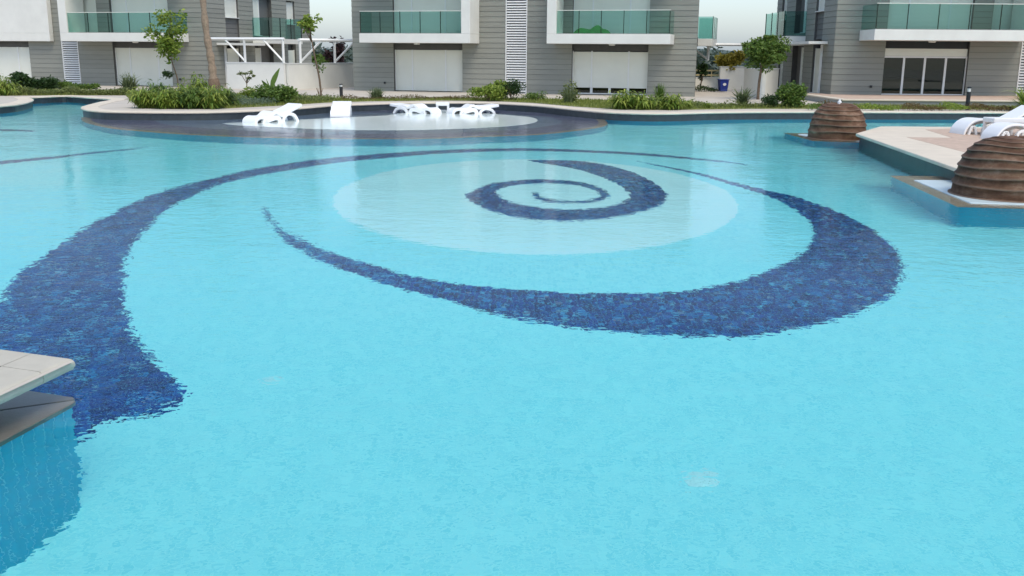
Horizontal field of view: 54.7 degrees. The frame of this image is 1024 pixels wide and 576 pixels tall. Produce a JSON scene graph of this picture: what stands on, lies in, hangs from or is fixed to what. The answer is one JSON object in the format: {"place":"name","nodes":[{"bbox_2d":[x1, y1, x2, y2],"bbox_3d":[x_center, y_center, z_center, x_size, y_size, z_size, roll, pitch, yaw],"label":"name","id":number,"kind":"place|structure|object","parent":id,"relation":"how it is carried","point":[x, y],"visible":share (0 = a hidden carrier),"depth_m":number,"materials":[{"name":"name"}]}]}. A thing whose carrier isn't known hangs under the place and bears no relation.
{"place":"outdoors","nodes":[
{"label":"outdoors","id":0,"kind":"place"},
{"bbox_2d":[115,71,140,89],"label":"ornamental grass","id":1,"kind":"object","parent":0,"point":[129,82],"depth_m":48.20,"materials":[{"name":"green plant"}]},
{"bbox_2d":[224,110,537,129],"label":"sun terrace","id":2,"kind":"structure","parent":0,"point":[417,121],"depth_m":31.91,"materials":[{"name":"tile"}]},
{"bbox_2d":[330,101,351,116],"bbox_3d":[-6.098,-6.350,35.300,0.700,0.540,1.880,-1,13,-7],"label":"sun lounger","id":3,"kind":"object","parent":2,"relation":"on","point":[341,108],"visible":0.92,"depth_m":34.98,"materials":[{"name":"white plastic"}]},
{"bbox_2d":[390,103,441,113],"bbox_3d":[-3.608,-6.683,37.034,1.869,0.434,0.700,7,15,25],"label":"sun lounger","id":4,"kind":"object","parent":2,"relation":"on","point":[421,108],"visible":0.84,"depth_m":36.78,"materials":[{"name":"white plastic"}]},
{"bbox_2d":[436,102,449,109],"bbox_3d":[-2.619,-6.808,37.410,0.500,0.420,0.450,0,13,-1],"label":"side table","id":5,"kind":"object","parent":2,"relation":"on","point":[438,104],"visible":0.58,"depth_m":37.17,"materials":[{"name":"white plastic"}]},
{"bbox_2d":[446,104,498,113],"bbox_3d":[-1.473,-6.670,37.048,1.869,0.434,0.700,-5,14,-22],"label":"sun lounger","id":6,"kind":"object","parent":2,"relation":"on","point":[469,108],"visible":0.83,"depth_m":36.80,"materials":[{"name":"white plastic"}]},
{"bbox_2d":[0,83,1007,395],"bbox_3d":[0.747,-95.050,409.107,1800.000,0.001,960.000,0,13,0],"label":"ground","id":7,"kind":"structure","parent":0,"point":[712,97],"depth_m":43.09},
{"bbox_2d":[8,71,59,89],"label":"hedge","id":8,"kind":"object","parent":7,"relation":"on","point":[49,82],"visible":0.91,"depth_m":48.62,"materials":[{"name":"green plant"}]},
{"bbox_2d":[56,79,100,88],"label":"hedge","id":9,"kind":"object","parent":7,"relation":"on","point":[82,85],"visible":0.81,"depth_m":50.01,"materials":[{"name":"green plant"}]},
{"bbox_2d":[0,0,311,86],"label":"house","id":10,"kind":"structure","parent":7,"relation":"on","point":[103,42],"depth_m":55.30,"materials":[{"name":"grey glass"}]},
{"bbox_2d":[200,0,220,91],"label":"palm tree","id":11,"kind":"object","parent":7,"relation":"on","point":[213,79],"visible":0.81,"depth_m":47.35,"materials":[{"name":"brown plant"}]},
{"bbox_2d":[225,62,285,88],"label":"garden wall","id":12,"kind":"structure","parent":7,"relation":"on","point":[263,71],"depth_m":51.65,"materials":[{"name":"white paint"}]},
{"bbox_2d":[211,37,284,62],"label":"white frame","id":13,"kind":"object","parent":12,"relation":"on","point":[265,39],"visible":0.95,"depth_m":51.16,"materials":[{"name":"white metal"}]},
{"bbox_2d":[285,63,353,89],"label":"garden wall","id":14,"kind":"structure","parent":7,"relation":"on","point":[305,75],"depth_m":53.39,"materials":[{"name":"white paint"}]},
{"bbox_2d":[297,38,352,62],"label":"white frame","id":15,"kind":"object","parent":14,"relation":"on","point":[319,41],"visible":0.82,"depth_m":52.27,"materials":[{"name":"white metal"}]},
{"bbox_2d":[311,53,328,62],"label":"tree","id":16,"kind":"object","parent":7,"relation":"on","point":[318,55],"visible":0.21,"depth_m":70.12,"materials":[{"name":"green plant"}]},
{"bbox_2d":[323,35,345,62],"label":"tree","id":17,"kind":"object","parent":7,"relation":"on","point":[340,50],"visible":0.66,"depth_m":68.98,"materials":[{"name":"green plant"}]},
{"bbox_2d":[339,84,342,96],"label":"bollard light","id":18,"kind":"object","parent":7,"relation":"on","point":[341,90],"visible":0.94,"depth_m":43.71,"materials":[{"name":"metal"}]},
{"bbox_2d":[341,94,478,99],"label":"hedge","id":19,"kind":"object","parent":7,"relation":"on","point":[407,96],"visible":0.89,"depth_m":41.30,"materials":[{"name":"green plant"}]},
{"bbox_2d":[0,95,1009,114],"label":"pool kerb","id":20,"kind":"structure","parent":7,"relation":"on","point":[93,107],"depth_m":35.37,"materials":[{"name":"beige stone"}]},
{"bbox_2d":[351,0,717,96],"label":"house","id":21,"kind":"structure","parent":7,"relation":"on","point":[536,46],"depth_m":48.30,"materials":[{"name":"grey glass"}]},
{"bbox_2d":[573,25,609,32],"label":"folded cover","id":22,"kind":"object","parent":21,"relation":"on","point":[597,29],"visible":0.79,"depth_m":46.41,"materials":[{"name":"green fabric"}]},
{"bbox_2d":[697,43,741,60],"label":"white frame","id":23,"kind":"object","parent":21,"relation":"attached to","point":[719,44],"visible":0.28,"depth_m":53.77,"materials":[{"name":"white metal"}]},
{"bbox_2d":[311,42,772,76],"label":"wood","id":24,"kind":"object","parent":7,"relation":"on","point":[348,57],"visible":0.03,"depth_m":81.50,"materials":[{"name":"green plant"}]},
{"bbox_2d":[696,61,708,89],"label":"tree","id":25,"kind":"object","parent":7,"relation":"on","point":[703,67],"visible":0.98,"depth_m":55.77,"materials":[{"name":"green plant"}]},
{"bbox_2d":[695,77,718,88],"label":"garden wall","id":26,"kind":"structure","parent":7,"relation":"on","point":[710,82],"depth_m":58.20,"materials":[{"name":"white paint"}]},
{"bbox_2d":[696,70,718,76],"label":"boundary rail","id":27,"kind":"object","parent":26,"relation":"on","point":[711,74],"visible":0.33,"depth_m":57.92,"materials":[{"name":"beige metal"}]},
{"bbox_2d":[695,84,718,91],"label":"hedge","id":28,"kind":"object","parent":7,"relation":"on","point":[708,88],"visible":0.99,"depth_m":53.07,"materials":[{"name":"green plant"}]},
{"bbox_2d":[717,79,729,90],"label":"wheelie bin","id":29,"kind":"object","parent":7,"relation":"on","point":[723,84],"visible":1,"depth_m":52.71,"materials":[{"name":"plastic"}]},
{"bbox_2d":[713,50,745,70],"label":"tree","id":30,"kind":"object","parent":7,"relation":"on","point":[731,59],"visible":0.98,"depth_m":57.32,"materials":[{"name":"green plant"}]},
{"bbox_2d":[719,66,747,88],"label":"garden wall","id":31,"kind":"structure","parent":7,"relation":"on","point":[736,78],"depth_m":57.55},
{"bbox_2d":[743,68,779,97],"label":"garden wall","id":32,"kind":"structure","parent":7,"relation":"on","point":[769,83],"depth_m":47.04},
{"bbox_2d":[741,34,791,99],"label":"tree","id":33,"kind":"object","parent":7,"relation":"on","point":[766,50],"visible":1,"depth_m":43.70,"materials":[{"name":"green plant"}]},
{"bbox_2d":[805,103,820,109],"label":"hedge","id":34,"kind":"object","parent":7,"relation":"on","point":[814,106],"visible":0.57,"depth_m":35.78,"materials":[{"name":"green plant"}]},
{"bbox_2d":[856,102,898,110],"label":"hedge","id":35,"kind":"object","parent":7,"relation":"on","point":[880,107],"visible":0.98,"depth_m":35.98,"materials":[{"name":"green plant"}]},
{"bbox_2d":[802,93,1019,106],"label":"house terrace","id":36,"kind":"structure","parent":7,"relation":"on","point":[858,99],"depth_m":40.22,"materials":[{"name":"beige stone"}]},
{"bbox_2d":[765,0,1023,95],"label":"house","id":37,"kind":"structure","parent":36,"relation":"on","point":[911,47],"depth_m":43.93,"materials":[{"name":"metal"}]},
{"bbox_2d":[785,42,803,45],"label":"white frame","id":38,"kind":"object","parent":37,"relation":"attached to","point":[795,44],"visible":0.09,"depth_m":47.54,"materials":[{"name":"white metal"}]},
{"bbox_2d":[881,48,967,94],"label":"sliding door","id":39,"kind":"structure","parent":37,"relation":"in","point":[906,71],"depth_m":44.18,"materials":[{"name":"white glass"}]},
{"bbox_2d":[900,102,945,110],"bbox_3d":[15.039,-6.638,36.255,1.566,0.344,0.722,-1,13,-6],"label":"hedge","id":40,"kind":"object","parent":7,"relation":"on","point":[924,107],"visible":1,"depth_m":36.17,"materials":[{"name":"orange plant"}]},
{"bbox_2d":[938,101,969,110],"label":"hedge","id":41,"kind":"object","parent":7,"relation":"on","point":[951,104],"visible":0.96,"depth_m":36.28,"materials":[{"name":"green plant"}]},
{"bbox_2d":[965,87,971,109],"bbox_3d":[16.952,-7.050,36.760,0.160,0.850,0.158,0,13,0],"label":"bollard light","id":42,"kind":"object","parent":7,"relation":"on","point":[968,95],"visible":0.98,"depth_m":36.69,"materials":[{"name":"metal"}]},
{"bbox_2d":[965,102,1014,110],"bbox_3d":[17.607,-6.659,36.440,1.781,0.380,0.734,-1,13,-5],"label":"hedge","id":43,"kind":"object","parent":7,"relation":"on","point":[988,108],"visible":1,"depth_m":36.30,"materials":[{"name":"orange plant"}]},
{"bbox_2d":[0,88,1017,109],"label":"lawn","id":44,"kind":"structure","parent":0,"point":[491,100],"depth_m":37.91,"materials":[{"name":"green plant"}]},
{"bbox_2d":[0,75,22,95],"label":"ornamental grass","id":45,"kind":"object","parent":44,"relation":"on","point":[7,89],"depth_m":42.34,"materials":[{"name":"plant"}]},
{"bbox_2d":[15,84,128,95],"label":"hedge","id":46,"kind":"object","parent":44,"relation":"on","point":[69,90],"visible":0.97,"depth_m":43.21,"materials":[{"name":"green plant"}]},
{"bbox_2d":[126,84,156,108],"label":"ornamental grass","id":47,"kind":"object","parent":44,"relation":"on","point":[139,98],"depth_m":33.74,"materials":[{"name":"plant"}]},
{"bbox_2d":[135,77,173,95],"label":"ornamental grass","id":48,"kind":"object","parent":44,"relation":"on","point":[161,86],"depth_m":35.14,"materials":[{"name":"green plant"}]},
{"bbox_2d":[146,89,182,108],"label":"ornamental grass","id":49,"kind":"object","parent":44,"relation":"on","point":[161,100],"depth_m":33.53,"materials":[{"name":"green plant"}]},
{"bbox_2d":[141,8,188,88],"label":"tree","id":50,"kind":"object","parent":44,"relation":"on","point":[166,42],"visible":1,"depth_m":44.44,"materials":[{"name":"green plant"}]},
{"bbox_2d":[162,69,176,79],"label":"bush","id":51,"kind":"object","parent":44,"relation":"on","point":[167,74],"visible":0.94,"depth_m":42.81,"materials":[{"name":"green plant"}]},
{"bbox_2d":[159,83,198,106],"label":"ornamental grass","id":52,"kind":"object","parent":44,"relation":"on","point":[180,89],"depth_m":34.16,"materials":[{"name":"plant"}]},
{"bbox_2d":[167,86,204,108],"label":"ornamental grass","id":53,"kind":"object","parent":44,"relation":"on","point":[190,99],"depth_m":33.64,"materials":[{"name":"green plant"}]},
{"bbox_2d":[179,72,216,91],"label":"ornamental grass","id":54,"kind":"object","parent":44,"relation":"on","point":[199,84],"depth_m":35.08,"materials":[{"name":"green plant"}]},
{"bbox_2d":[192,84,229,109],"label":"ornamental grass","id":55,"kind":"object","parent":44,"relation":"on","point":[213,100],"depth_m":33.75,"materials":[{"name":"plant"}]},
{"bbox_2d":[210,83,242,106],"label":"ornamental grass","id":56,"kind":"object","parent":44,"relation":"on","point":[229,91],"depth_m":34.89,"materials":[{"name":"green plant"}]},
{"bbox_2d":[237,70,255,87],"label":"topiary","id":57,"kind":"object","parent":44,"relation":"on","point":[239,73],"visible":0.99,"depth_m":41.40,"materials":[{"name":"green plant"}]},
{"bbox_2d":[239,86,257,97],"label":"bush","id":58,"kind":"object","parent":44,"relation":"on","point":[247,92],"visible":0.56,"depth_m":40.54,"materials":[{"name":"green plant"}]},
{"bbox_2d":[229,93,278,105],"bbox_3d":[-9.600,-6.850,35.887,1.334,0.509,2.000,8,15,29],"label":"shrub","id":59,"kind":"object","parent":44,"relation":"on","point":[239,99],"visible":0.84,"depth_m":35.81,"materials":[{"name":"green plant"}]},
{"bbox_2d":[262,68,279,87],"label":"banana plant","id":60,"kind":"object","parent":44,"relation":"on","point":[274,79],"visible":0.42,"depth_m":41.66,"materials":[{"name":"green plant"}]},
{"bbox_2d":[248,83,300,103],"bbox_3d":[-9.039,-7.359,37.475,1.566,0.861,1.950,-12,18,-43],"label":"bush","id":61,"kind":"object","parent":44,"relation":"on","point":[283,93],"visible":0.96,"depth_m":37.26,"materials":[{"name":"green plant"}]},
{"bbox_2d":[297,13,322,95],"bbox_3d":[-8.070,-9.255,39.870,1.060,3.529,1.186,0,13,0],"label":"tree","id":62,"kind":"object","parent":44,"relation":"on","point":[307,26],"visible":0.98,"depth_m":39.51,"materials":[{"name":"green plant"}]},
{"bbox_2d":[289,92,340,101],"bbox_3d":[-7.900,-7.494,38.809,1.334,0.479,2.271,10,16,34],"label":"shrub","id":63,"kind":"object","parent":44,"relation":"on","point":[312,97],"visible":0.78,"depth_m":38.64,"materials":[{"name":"green plant"}]},
{"bbox_2d":[313,55,326,93],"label":"tree","id":64,"kind":"object","parent":44,"relation":"on","point":[320,60],"visible":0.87,"depth_m":41.81,"materials":[{"name":"green plant"}]},
{"bbox_2d":[363,86,384,99],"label":"spiky plant","id":65,"kind":"object","parent":44,"relation":"on","point":[376,93],"visible":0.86,"depth_m":40.98,"materials":[{"name":"green plant"}]},
{"bbox_2d":[467,83,506,100],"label":"bush","id":66,"kind":"object","parent":44,"relation":"on","point":[493,92],"visible":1,"depth_m":40.71,"materials":[{"name":"green plant"}]},
{"bbox_2d":[484,79,507,98],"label":"bush","id":67,"kind":"object","parent":44,"relation":"on","point":[498,82],"visible":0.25,"depth_m":41.69,"materials":[{"name":"green plant"}]},
{"bbox_2d":[501,78,526,99],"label":"bush","id":68,"kind":"object","parent":44,"relation":"on","point":[510,88],"visible":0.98,"depth_m":41.17,"materials":[{"name":"green plant"}]},
{"bbox_2d":[521,91,547,99],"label":"bush","id":69,"kind":"object","parent":44,"relation":"on","point":[533,95],"visible":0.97,"depth_m":41.19,"materials":[{"name":"green plant"}]},
{"bbox_2d":[556,79,580,102],"bbox_3d":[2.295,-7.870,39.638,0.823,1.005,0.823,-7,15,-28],"label":"bush","id":70,"kind":"object","parent":44,"relation":"on","point":[569,88],"visible":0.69,"depth_m":39.51,"materials":[{"name":"green plant"}]},
{"bbox_2d":[603,89,639,109],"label":"ornamental grass","id":71,"kind":"object","parent":44,"relation":"on","point":[620,102],"depth_m":35.40,"materials":[{"name":"plant"}]},
{"bbox_2d":[626,90,662,109],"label":"ornamental grass","id":72,"kind":"object","parent":44,"relation":"on","point":[642,102],"depth_m":35.37,"materials":[{"name":"green plant"}]},
{"bbox_2d":[654,92,693,110],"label":"ornamental grass","id":73,"kind":"object","parent":44,"relation":"on","point":[671,102],"depth_m":35.39,"materials":[{"name":"plant"}]},
{"bbox_2d":[689,99,771,107],"bbox_3d":[8.029,-6.877,36.906,3.416,0.435,1.089,-3,14,-14],"label":"hedge","id":74,"kind":"object","parent":44,"relation":"on","point":[730,104],"visible":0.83,"depth_m":36.87,"materials":[{"name":"green plant"}]},
{"bbox_2d":[730,87,767,106],"bbox_3d":[8.874,-7.343,37.810,2.044,0.813,1.948,-11,18,-41],"label":"spiky plant","id":75,"kind":"object","parent":44,"relation":"on","point":[744,97],"visible":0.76,"depth_m":37.60,"materials":[{"name":"green plant"}]},
{"bbox_2d":[759,94,783,106],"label":"bush","id":76,"kind":"object","parent":44,"relation":"on","point":[770,100],"visible":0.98,"depth_m":37.02,"materials":[{"name":"green plant"}]},
{"bbox_2d":[774,80,807,107],"bbox_3d":[10.487,-7.287,37.291,1.344,1.114,1.266,5,14,18],"label":"bush","id":77,"kind":"object","parent":44,"relation":"on","point":[792,94],"visible":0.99,"depth_m":37.01,"materials":[{"name":"green plant"}]},
{"bbox_2d":[1002,87,1023,106],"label":"spiky plant","id":78,"kind":"object","parent":44,"relation":"on","point":[1020,95],"visible":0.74,"depth_m":36.07,"materials":[{"name":"green plant"}]},
{"bbox_2d":[0,102,1023,575],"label":"water","id":79,"kind":"structure","parent":0,"point":[548,344],"depth_m":7.51,"materials":[{"name":"blue liquid"}]},
{"bbox_2d":[242,103,301,123],"bbox_3d":[-7.695,-5.585,31.800,0.700,0.634,1.889,11,17,38],"label":"sun lounger","id":80,"kind":"object","parent":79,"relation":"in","point":[281,114],"visible":0.82,"depth_m":31.62,"materials":[{"name":"white plastic"}]},
{"bbox_2d":[0,97,1023,120],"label":"pool wall","id":81,"kind":"structure","parent":0,"point":[231,116],"depth_m":35.04,"materials":[{"name":"tile"}]},
{"bbox_2d":[311,48,730,53],"bbox_3d":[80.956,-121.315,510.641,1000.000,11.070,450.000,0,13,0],"label":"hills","id":82,"kind":"structure","parent":0,"point":[725,52],"depth_m":628.42,"materials":[{"name":"green plant"}]},
{"bbox_2d":[309,0,777,50],"label":"sky","id":83,"kind":"structure","parent":0,"point":[739,21],"materials":[{"name":"white"}]},
{"bbox_2d":[652,82,668,99],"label":"ornamental grass","id":84,"kind":"object","parent":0,"point":[659,92],"depth_m":38.00,"materials":[{"name":"green plant"}]},
{"bbox_2d":[700,102,711,107],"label":"ornamental grass","id":85,"kind":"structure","parent":0,"point":[707,105],"depth_m":36.27,"materials":[{"name":"green plant"}]},
{"bbox_2d":[856,126,1020,179],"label":"sun deck","id":86,"kind":"structure","parent":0,"point":[939,151],"depth_m":22.62,"materials":[{"name":"stone"}]},
{"bbox_2d":[949,105,1023,134],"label":"sun lounger","id":87,"kind":"object","parent":86,"relation":"on","point":[961,126],"visible":0.56,"depth_m":25.28,"materials":[{"name":"white plastic"}]},
{"bbox_2d":[980,122,1023,138],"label":"sun lounger","id":88,"kind":"object","parent":86,"relation":"on","point":[998,129],"visible":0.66,"depth_m":23.46,"materials":[{"name":"white plastic"}]},
{"bbox_2d":[982,117,1023,135],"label":"side table","id":89,"kind":"object","parent":86,"relation":"on","point":[1003,119],"visible":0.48,"depth_m":24.34,"materials":[{"name":"white plastic"}]},
{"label":"pool floor","id":90,"kind":"structure","parent":0,"visible":0},
{"bbox_2d":[0,349,74,441],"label":"pier","id":91,"kind":"structure","parent":90,"relation":"on","point":[16,368],"depth_m":6.16,"materials":[{"name":"stone"}]},
{"bbox_2d":[914,180,1023,204],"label":"dome plinth","id":92,"kind":"structure","parent":90,"relation":"on","point":[943,186],"depth_m":16.70,"materials":[{"name":"tile"}]},
{"bbox_2d":[947,136,1023,202],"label":"clay dome","id":93,"kind":"structure","parent":92,"relation":"on","point":[990,169],"depth_m":15.51,"materials":[{"name":"brown ceramic"}]},
{"bbox_3d":[8.926,-3.256,27.527,1.999,1.866,3.297,0,13,0],"label":"dome plinth","id":94,"kind":"object","parent":90,"relation":"on","visible":0},
{"bbox_2d":[806,99,866,140],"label":"clay dome","id":95,"kind":"structure","parent":94,"relation":"on","point":[839,120],"depth_m":26.27,"materials":[{"name":"brown ceramic"}]}
]}

